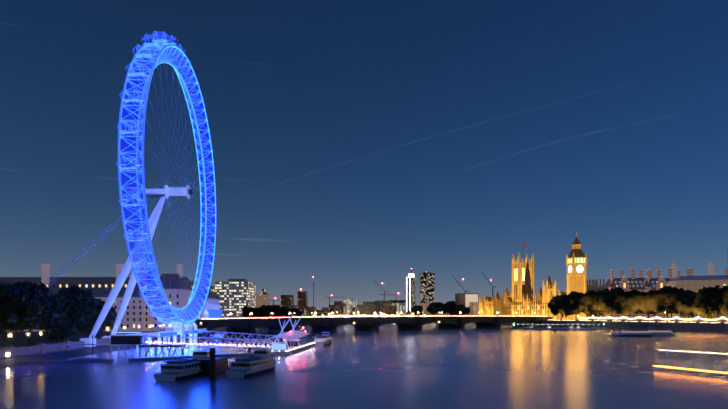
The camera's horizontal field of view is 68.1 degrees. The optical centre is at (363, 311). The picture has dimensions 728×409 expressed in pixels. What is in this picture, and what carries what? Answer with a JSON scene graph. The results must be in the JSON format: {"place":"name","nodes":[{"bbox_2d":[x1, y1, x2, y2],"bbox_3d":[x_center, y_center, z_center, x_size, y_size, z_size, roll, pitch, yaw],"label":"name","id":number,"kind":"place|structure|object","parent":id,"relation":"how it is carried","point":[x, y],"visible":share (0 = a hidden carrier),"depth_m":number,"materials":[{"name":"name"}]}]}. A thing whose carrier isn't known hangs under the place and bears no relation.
{"place":"outdoors","nodes":[
{"label":"outdoors","id":0,"kind":"place"},
{"bbox_2d":[0,264,222,330],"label":"building","id":1,"kind":"structure","parent":0,"point":[136,314],"depth_m":373.26,"materials":[{"name":"beige stone"}]},
{"bbox_2d":[43,185,191,346],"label":"wheel support frame","id":2,"kind":"object","parent":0,"point":[126,268],"visible":0.75,"depth_m":243.29,"materials":[{"name":"metal"}]},
{"bbox_2d":[116,31,216,332],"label":"ferris wheel","id":3,"kind":"object","parent":2,"relation":"attached to","point":[160,56],"visible":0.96,"depth_m":215.28,"materials":[{"name":"blue metal"}]},
{"bbox_2d":[0,316,324,368],"bbox_3d":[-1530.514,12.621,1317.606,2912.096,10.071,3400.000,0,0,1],"label":"embankment","id":4,"kind":"structure","parent":0,"point":[47,349],"depth_m":217.15,"materials":[{"name":"grey stone"}]},
{"bbox_2d":[0,280,116,346],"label":"bank trees","id":5,"kind":"object","parent":4,"relation":"on","point":[70,311],"visible":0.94,"depth_m":211.94,"materials":[{"name":"green plant"}]},
{"bbox_2d":[6,323,200,355],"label":"street lamps","id":6,"kind":"object","parent":4,"relation":"on","point":[10,345],"visible":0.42,"depth_m":216.15,"materials":[{"name":"black metal"}]},
{"bbox_2d":[241,300,469,318],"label":"trees","id":7,"kind":"object","parent":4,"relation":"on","point":[451,308],"visible":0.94,"depth_m":715.12,"materials":[{"name":"green plant"}]},
{"bbox_2d":[14,314,314,380],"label":"pier","id":8,"kind":"structure","parent":0,"point":[213,365],"depth_m":211.15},
{"bbox_2d":[149,327,314,350],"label":"pier lights","id":9,"kind":"object","parent":8,"relation":"on","point":[240,345],"visible":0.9,"depth_m":213.07},
{"bbox_2d":[215,269,495,318],"bbox_3d":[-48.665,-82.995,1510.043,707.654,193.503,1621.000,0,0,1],"label":"city skyline","id":10,"kind":"structure","parent":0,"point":[236,295],"depth_m":1250.50},
{"bbox_2d":[275,268,490,316],"bbox_3d":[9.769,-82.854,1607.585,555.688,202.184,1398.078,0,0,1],"label":"lights","id":11,"kind":"object","parent":10,"relation":"attached to","point":[359,315],"visible":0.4,"depth_m":1248.94},
{"bbox_2d":[0,315,727,408],"bbox_3d":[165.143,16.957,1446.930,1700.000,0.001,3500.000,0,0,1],"label":"river water","id":12,"kind":"structure","parent":0,"point":[432,366],"depth_m":142.44,"materials":[{"name":"blue liquid"}]},
{"bbox_2d":[154,332,331,380],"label":"moored boats","id":13,"kind":"object","parent":12,"relation":"on","point":[261,361],"visible":0.94,"depth_m":140.63,"materials":[{"name":"white metal"}]},
{"bbox_2d":[193,313,551,333],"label":"bridge","id":14,"kind":"structure","parent":12,"relation":"in","point":[271,324],"depth_m":475.87,"materials":[{"name":"grey concrete"}]},
{"bbox_2d":[213,312,544,322],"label":"bridge lights","id":15,"kind":"object","parent":14,"relation":"on","point":[341,316],"visible":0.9,"depth_m":471.05},
{"bbox_2d":[510,324,606,329],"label":"westminster pier","id":16,"kind":"structure","parent":12,"relation":"in","point":[556,326],"depth_m":509.87,"materials":[{"name":"metal"}]},
{"bbox_2d":[612,327,674,335],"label":"bank boats","id":17,"kind":"object","parent":12,"relation":"on","point":[652,331],"visible":1,"depth_m":369.51,"materials":[{"name":"grey metal"}]},
{"bbox_2d":[585,358,727,384],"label":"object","id":18,"kind":"object","parent":12,"relation":"on","point":[725,379],"visible":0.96,"depth_m":146.72,"materials":[{"name":"orange liquid"}]},
{"bbox_2d":[654,336,727,373],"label":"light trails","id":19,"kind":"object","parent":12,"relation":"on","point":[692,369],"visible":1,"depth_m":149.89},
{"bbox_2d":[0,0,727,309],"label":"sky","id":20,"kind":"structure","parent":0,"point":[357,145],"materials":[{"name":"blue"}]},
{"bbox_2d":[428,314,727,332],"bbox_3d":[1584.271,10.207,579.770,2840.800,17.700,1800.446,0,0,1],"label":"embankment","id":21,"kind":"structure","parent":0,"point":[696,326],"depth_m":489.91,"materials":[{"name":"stone"}]},
{"bbox_2d":[476,233,586,320],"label":"palace of westminster","id":22,"kind":"structure","parent":21,"relation":"on","point":[521,300],"depth_m":732.97,"materials":[{"name":"brown"}]},
{"bbox_2d":[548,285,727,322],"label":"bank trees","id":23,"kind":"object","parent":21,"relation":"on","point":[709,301],"visible":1,"depth_m":491.55,"materials":[{"name":"green plant"}]},
{"bbox_2d":[573,316,724,322],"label":"street lamps","id":24,"kind":"object","parent":21,"relation":"on","point":[653,318],"visible":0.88,"depth_m":494.52,"materials":[{"name":"yellow metal"}]},
{"bbox_2d":[586,261,727,322],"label":"buildings","id":25,"kind":"structure","parent":0,"point":[689,281],"depth_m":569.56,"materials":[{"name":"grey stone"}]}
]}

